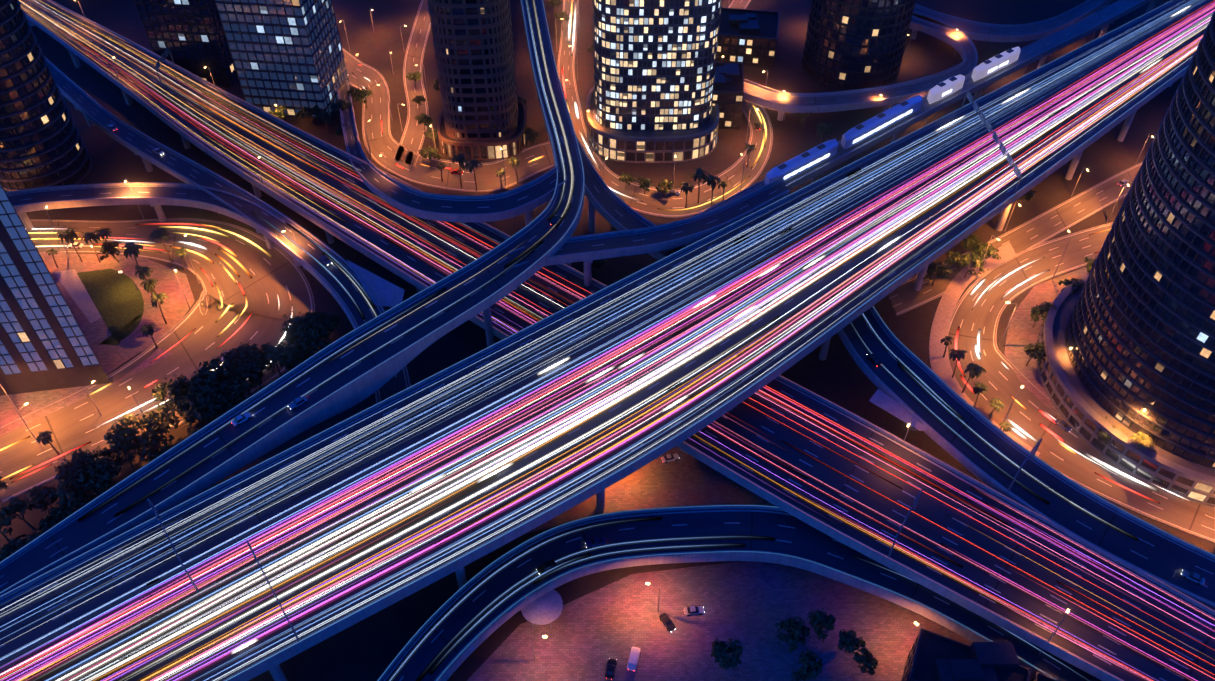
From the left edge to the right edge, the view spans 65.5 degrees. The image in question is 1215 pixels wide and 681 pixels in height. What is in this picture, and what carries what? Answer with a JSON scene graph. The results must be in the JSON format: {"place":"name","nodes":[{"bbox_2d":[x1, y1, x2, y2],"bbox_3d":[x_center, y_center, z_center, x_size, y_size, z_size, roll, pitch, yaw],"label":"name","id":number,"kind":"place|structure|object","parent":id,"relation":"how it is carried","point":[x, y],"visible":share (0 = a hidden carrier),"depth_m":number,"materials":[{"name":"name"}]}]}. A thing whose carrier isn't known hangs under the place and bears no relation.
{"place":"outdoors","nodes":[
{"label":"outdoors","id":0,"kind":"place"},
{"bbox_2d":[0,348,172,435],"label":"sidewalk","id":1,"kind":"structure","parent":0,"point":[74,398],"depth_m":252.35,"materials":[{"name":"concrete"}]},
{"bbox_2d":[0,0,1214,680],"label":"road","id":2,"kind":"structure","parent":0,"point":[308,448],"depth_m":223.63,"materials":[{"name":"asphalt"}]},
{"bbox_2d":[147,498,198,591],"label":"gantry","id":3,"kind":"object","parent":2,"relation":"on","point":[167,536],"visible":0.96,"depth_m":187.58,"materials":[{"name":"metal"}]},
{"bbox_2d":[246,540,299,641],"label":"gantry","id":4,"kind":"object","parent":2,"relation":"on","point":[270,586],"visible":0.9,"depth_m":180.15,"materials":[{"name":"metal"}]},
{"bbox_2d":[0,0,1214,680],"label":"light trails","id":5,"kind":"object","parent":2,"relation":"on","point":[508,448],"visible":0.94,"depth_m":219.00,"materials":[{"name":"multicoloured"}]},
{"bbox_2d":[961,90,1021,193],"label":"gantry","id":6,"kind":"object","parent":2,"relation":"on","point":[1002,148],"visible":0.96,"depth_m":290.57,"materials":[{"name":"metal"}]},
{"bbox_2d":[0,0,1214,680],"bbox_3d":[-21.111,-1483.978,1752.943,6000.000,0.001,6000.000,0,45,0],"label":"ground","id":7,"kind":"structure","parent":0,"point":[368,648],"depth_m":327.96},
{"bbox_2d":[0,476,89,561],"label":"trees","id":8,"kind":"object","parent":7,"relation":"on","point":[58,515],"visible":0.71,"depth_m":217.62,"materials":[{"name":"green plant"}]},
{"bbox_2d":[0,0,92,191],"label":"skyscraper","id":9,"kind":"structure","parent":7,"relation":"on","point":[42,143],"depth_m":303.45,"materials":[{"name":"black glass"}]},
{"bbox_2d":[0,183,109,395],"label":"building","id":10,"kind":"structure","parent":7,"relation":"on","point":[44,345],"depth_m":240.66,"materials":[{"name":"blue glass"}]},
{"bbox_2d":[6,182,284,236],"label":"ramp","id":11,"kind":"structure","parent":7,"relation":"on","point":[107,194],"depth_m":298.26,"materials":[{"name":"concrete"}]},
{"bbox_2d":[17,205,273,248],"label":"ramp piers","id":12,"kind":"structure","parent":7,"relation":"on","point":[25,220],"depth_m":302.25,"materials":[{"name":"concrete"}]},
{"bbox_2d":[0,218,314,503],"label":"road","id":13,"kind":"structure","parent":7,"relation":"on","point":[73,425],"depth_m":273.26,"materials":[{"name":"grey asphalt"}]},
{"bbox_2d":[0,252,194,422],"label":"plaza","id":14,"kind":"structure","parent":13,"relation":"on","point":[175,308],"depth_m":276.20,"materials":[{"name":"beige concrete"}]},
{"bbox_2d":[54,269,101,322],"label":"paving patch","id":15,"kind":"object","parent":14,"relation":"on","point":[71,282],"visible":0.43,"depth_m":282.94,"materials":[{"name":"concrete"}]},
{"bbox_2d":[77,269,143,344],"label":"lawn","id":16,"kind":"structure","parent":14,"relation":"on","point":[116,298],"depth_m":280.70,"materials":[{"name":"green plant"}]},
{"bbox_2d":[134,0,237,86],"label":"skyscraper","id":17,"kind":"structure","parent":7,"relation":"on","point":[190,34],"depth_m":354.67,"materials":[{"name":"black"}]},
{"bbox_2d":[74,106,300,265],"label":"ramp piers","id":18,"kind":"structure","parent":7,"relation":"on","point":[148,166],"depth_m":326.38,"materials":[{"name":"grey concrete"}]},
{"bbox_2d":[46,310,340,502],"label":"tree grove","id":19,"kind":"object","parent":7,"relation":"on","point":[205,392],"visible":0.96,"depth_m":238.93,"materials":[{"name":"green plant"}]},
{"bbox_2d":[45,57,410,403],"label":"ramp","id":20,"kind":"structure","parent":7,"relation":"on","point":[181,167],"depth_m":294.09,"materials":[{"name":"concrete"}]},
{"bbox_2d":[347,260,404,306],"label":"gore","id":21,"kind":"structure","parent":20,"relation":"attached to","point":[387,293],"depth_m":266.67,"materials":[{"name":"concrete"}]},
{"bbox_2d":[214,0,349,118],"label":"skyscraper","id":22,"kind":"structure","parent":7,"relation":"on","point":[288,55],"depth_m":337.12,"materials":[{"name":"glass"}]},
{"bbox_2d":[0,0,584,594],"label":"ramp","id":23,"kind":"structure","parent":7,"relation":"on","point":[62,540],"depth_m":223.49,"materials":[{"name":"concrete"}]},
{"bbox_2d":[264,87,373,136],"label":"trees","id":24,"kind":"object","parent":7,"relation":"on","point":[280,113],"visible":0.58,"depth_m":343.98,"materials":[{"name":"green plant"}]},
{"bbox_2d":[26,19,774,505],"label":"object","id":25,"kind":"structure","parent":7,"relation":"on","point":[188,145],"depth_m":336.39,"materials":[{"name":"concrete"}]},
{"bbox_2d":[394,0,430,165],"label":"road","id":26,"kind":"structure","parent":7,"relation":"on","point":[413,137],"depth_m":368.44,"materials":[{"name":"asphalt"}]},
{"bbox_2d":[354,113,534,225],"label":"ramp piers","id":27,"kind":"structure","parent":7,"relation":"on","point":[528,217],"depth_m":279.86,"materials":[{"name":"concrete"}]},
{"bbox_2d":[342,48,554,191],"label":"road","id":28,"kind":"structure","parent":7,"relation":"on","point":[376,111],"depth_m":332.63,"materials":[{"name":"grey asphalt"}]},
{"bbox_2d":[337,80,565,221],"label":"ramp","id":29,"kind":"structure","parent":7,"relation":"on","point":[528,196],"depth_m":279.71,"materials":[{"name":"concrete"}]},
{"bbox_2d":[405,71,539,164],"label":"island trees","id":30,"kind":"object","parent":7,"relation":"on","point":[429,152],"visible":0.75,"depth_m":338.66,"materials":[{"name":"green plant"}]},
{"bbox_2d":[437,100,526,159],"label":"podium","id":31,"kind":"object","parent":7,"relation":"on","point":[514,144],"visible":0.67,"depth_m":331.24,"materials":[{"name":"grey concrete"}]},
{"bbox_2d":[427,0,518,140],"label":"brown stone tower","id":32,"kind":"structure","parent":31,"relation":"on","point":[473,49],"depth_m":311.86,"materials":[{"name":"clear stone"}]},
{"bbox_2d":[483,263,571,346],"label":"ramp piers","id":33,"kind":"structure","parent":7,"relation":"on","point":[488,325],"depth_m":254.12,"materials":[{"name":"concrete"}]},
{"bbox_2d":[17,51,1071,661],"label":"lamp posts","id":34,"kind":"object","parent":7,"relation":"on","point":[535,637],"visible":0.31,"depth_m":239.22,"materials":[{"name":"metal"}]},
{"bbox_2d":[547,0,592,52],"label":"trees","id":35,"kind":"object","parent":7,"relation":"on","point":[560,15],"visible":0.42,"depth_m":395.62,"materials":[{"name":"green plant"}]},
{"bbox_2d":[0,0,1153,641],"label":"lamp posts","id":36,"kind":"object","parent":7,"relation":"on","point":[604,162],"visible":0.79,"depth_m":298.81,"materials":[{"name":"metal"}]},
{"bbox_2d":[583,260,592,285],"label":"ramp piers","id":37,"kind":"structure","parent":7,"relation":"on","point":[587,274],"depth_m":264.17,"materials":[{"name":"concrete"}]},
{"bbox_2d":[585,194,595,232],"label":"ramp piers","id":38,"kind":"structure","parent":7,"relation":"on","point":[591,217],"depth_m":299.27,"materials":[{"name":"concrete"}]},
{"bbox_2d":[273,3,911,130],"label":"lamp posts","id":39,"kind":"object","parent":7,"relation":"on","point":[425,77],"visible":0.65,"depth_m":375.25,"materials":[{"name":"metal"}]},
{"bbox_2d":[36,144,1153,495],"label":"palms","id":40,"kind":"object","parent":7,"relation":"on","point":[974,370],"visible":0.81,"depth_m":279.00,"materials":[{"name":"green plant"}]},
{"bbox_2d":[99,112,1127,444],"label":"trees","id":41,"kind":"object","parent":7,"relation":"on","point":[113,250],"visible":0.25,"depth_m":288.78,"materials":[{"name":"green plant"}]},
{"bbox_2d":[560,130,687,260],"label":"ramp","id":42,"kind":"structure","parent":7,"relation":"on","point":[613,209],"depth_m":284.68,"materials":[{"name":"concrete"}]},
{"bbox_2d":[68,122,1204,679],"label":"cars","id":43,"kind":"object","parent":7,"relation":"on","point":[696,610],"visible":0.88,"depth_m":212.72,"materials":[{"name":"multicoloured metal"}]},
{"bbox_2d":[619,172,673,195],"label":"trees","id":44,"kind":"object","parent":7,"relation":"on","point":[644,183],"visible":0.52,"depth_m":314.39,"materials":[{"name":"green plant"}]},
{"bbox_2d":[509,177,789,267],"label":"ramp","id":45,"kind":"structure","parent":7,"relation":"on","point":[630,242],"depth_m":265.55,"materials":[{"name":"concrete"}]},
{"bbox_2d":[586,86,719,162],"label":"podium","id":46,"kind":"object","parent":7,"relation":"on","point":[650,146],"visible":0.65,"depth_m":328.95,"materials":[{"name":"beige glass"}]},
{"bbox_2d":[593,0,721,130],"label":"skyscraper","id":47,"kind":"structure","parent":46,"relation":"on","point":[654,65],"depth_m":312.00,"materials":[{"name":"glass"}]},
{"bbox_2d":[557,0,772,217],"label":"road","id":48,"kind":"structure","parent":7,"relation":"on","point":[653,199],"depth_m":328.34,"materials":[{"name":"asphalt"}]},
{"bbox_2d":[269,75,1183,680],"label":"bridge pillars","id":49,"kind":"structure","parent":7,"relation":"on","point":[277,673],"depth_m":278.86,"materials":[{"name":"concrete"}]},
{"bbox_2d":[712,62,743,129],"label":"annex","id":50,"kind":"object","parent":7,"relation":"on","point":[728,95],"visible":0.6,"depth_m":341.25,"materials":[{"name":"black concrete"}]},
{"bbox_2d":[728,0,750,8],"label":"street top","id":51,"kind":"structure","parent":7,"relation":"on","point":[740,4],"depth_m":417.29,"materials":[{"name":"concrete"}]},
{"bbox_2d":[716,7,779,66],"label":"building","id":52,"kind":"structure","parent":7,"relation":"on","point":[747,37],"depth_m":376.89,"materials":[{"name":"black glass"}]},
{"bbox_2d":[777,29,917,120],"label":"ramp ring piers","id":53,"kind":"structure","parent":7,"relation":"on","point":[781,113],"depth_m":351.57,"materials":[{"name":"concrete"}]},
{"bbox_2d":[802,0,915,90],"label":"skyscraper","id":54,"kind":"structure","parent":7,"relation":"on","point":[854,44],"depth_m":355.09,"materials":[{"name":"black glass"}]},
{"bbox_2d":[743,11,977,112],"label":"curved ramp","id":55,"kind":"structure","parent":7,"relation":"on","point":[963,45],"depth_m":348.83,"materials":[{"name":"concrete"}]},
{"bbox_2d":[665,0,1151,252],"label":"metro viaduct","id":56,"kind":"object","parent":7,"relation":"on","point":[1061,38],"visible":0.46,"depth_m":339.47,"materials":[{"name":"concrete"}]},
{"bbox_2d":[764,46,1019,184],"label":"metro train","id":57,"kind":"object","parent":56,"relation":"on","point":[820,153],"visible":0.98,"depth_m":313.05,"materials":[{"name":"blue"}]},
{"bbox_2d":[783,29,1094,119],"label":"street lamps","id":58,"kind":"object","parent":7,"relation":"on","point":[884,99],"visible":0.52,"depth_m":350.02,"materials":[{"name":"metal"}]},
{"bbox_2d":[811,0,1156,182],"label":"metro viaduct piers","id":59,"kind":"structure","parent":7,"relation":"on","point":[1041,63],"depth_m":363.06,"materials":[{"name":"concrete"}]},
{"bbox_2d":[929,242,1039,456],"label":"sidewalk","id":60,"kind":"structure","parent":7,"relation":"on","point":[946,307],"depth_m":273.66,"materials":[{"name":"concrete"}]},
{"bbox_2d":[923,233,1096,365],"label":"trees","id":61,"kind":"object","parent":7,"relation":"on","point":[975,243],"visible":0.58,"depth_m":281.78,"materials":[{"name":"green plant"}]},
{"bbox_2d":[888,162,1141,315],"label":"street","id":62,"kind":"structure","parent":7,"relation":"on","point":[904,297],"depth_m":304.71,"materials":[{"name":"grey asphalt"}]},
{"bbox_2d":[1030,672,1057,680],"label":"low-rise bottom","id":63,"kind":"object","parent":7,"relation":"on","point":[1037,676],"visible":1,"depth_m":187.19,"materials":[{"name":"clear glass"}]},
{"bbox_2d":[1004,267,1088,419],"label":"sidewalk","id":64,"kind":"structure","parent":7,"relation":"on","point":[1021,332],"depth_m":271.19,"materials":[{"name":"concrete"}]},
{"bbox_2d":[943,222,1214,542],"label":"curved street","id":65,"kind":"structure","parent":7,"relation":"on","point":[999,379],"depth_m":255.41,"materials":[{"name":"asphalt"}]},
{"bbox_2d":[1036,274,1214,506],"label":"podium","id":66,"kind":"object","parent":7,"relation":"on","point":[1081,411],"visible":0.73,"depth_m":239.52,"materials":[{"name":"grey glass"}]},
{"bbox_2d":[1064,11,1214,469],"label":"skyscraper","id":67,"kind":"structure","parent":66,"relation":"on","point":[1139,336],"depth_m":218.84,"materials":[{"name":"grey"}]},
{"bbox_2d":[20,0,1214,680],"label":"road","id":68,"kind":"structure","parent":0,"point":[938,512],"depth_m":222.14,"materials":[{"name":"grey asphalt"}]},
{"bbox_2d":[155,48,174,85],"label":"gantry","id":69,"kind":"object","parent":68,"relation":"on","point":[162,59],"visible":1,"depth_m":344.88,"materials":[{"name":"metal"}]},
{"bbox_2d":[888,490,921,557],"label":"gantry","id":70,"kind":"object","parent":68,"relation":"on","point":[914,505],"visible":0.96,"depth_m":203.78,"materials":[{"name":"metal"}]},
{"bbox_2d":[531,446,767,531],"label":"ground","id":71,"kind":"structure","parent":0,"point":[685,479],"depth_m":231.86,"materials":[{"name":"grey concrete"}]},
{"bbox_2d":[467,561,971,680],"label":"plaza paving","id":72,"kind":"structure","parent":0,"point":[748,604],"depth_m":205.76,"materials":[{"name":"grey concrete"}]},
{"bbox_2d":[521,589,562,627],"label":"plaza canopy","id":73,"kind":"object","parent":72,"relation":"on","point":[545,609],"visible":0.71,"depth_m":204.64,"materials":[{"name":"fabric"}]},
{"bbox_2d":[377,505,1101,680],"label":"viaduct","id":74,"kind":"object","parent":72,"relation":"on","point":[795,537],"visible":0.65,"depth_m":209.42,"materials":[{"name":"concrete"}]},
{"bbox_2d":[711,607,877,680],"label":"trees","id":75,"kind":"object","parent":72,"relation":"on","point":[793,639],"visible":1,"depth_m":196.79,"materials":[{"name":"green plant"}]},
{"bbox_2d":[901,628,1030,680],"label":"building","id":76,"kind":"structure","parent":72,"relation":"on","point":[932,656],"depth_m":186.27,"materials":[{"name":"black concrete"}]},
{"bbox_2d":[912,0,1111,41],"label":"elevated road","id":77,"kind":"structure","parent":0,"point":[976,30],"depth_m":385.86,"materials":[{"name":"concrete"}]},
{"bbox_2d":[837,306,1214,609],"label":"ramp","id":78,"kind":"structure","parent":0,"point":[1159,555],"depth_m":219.44,"materials":[{"name":"grey asphalt"}]},
{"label":"ramp","id":79,"kind":"object","parent":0,"visible":0},
{"bbox_2d":[869,389,926,430],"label":"gore","id":80,"kind":"structure","parent":79,"relation":"attached to","point":[885,402],"depth_m":234.95,"materials":[{"name":"concrete"}]},
{"bbox_2d":[1008,438,1042,490],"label":"gantry","id":81,"kind":"object","parent":79,"relation":"on","point":[1035,448],"visible":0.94,"depth_m":215.26,"materials":[{"name":"metal"}]}
]}

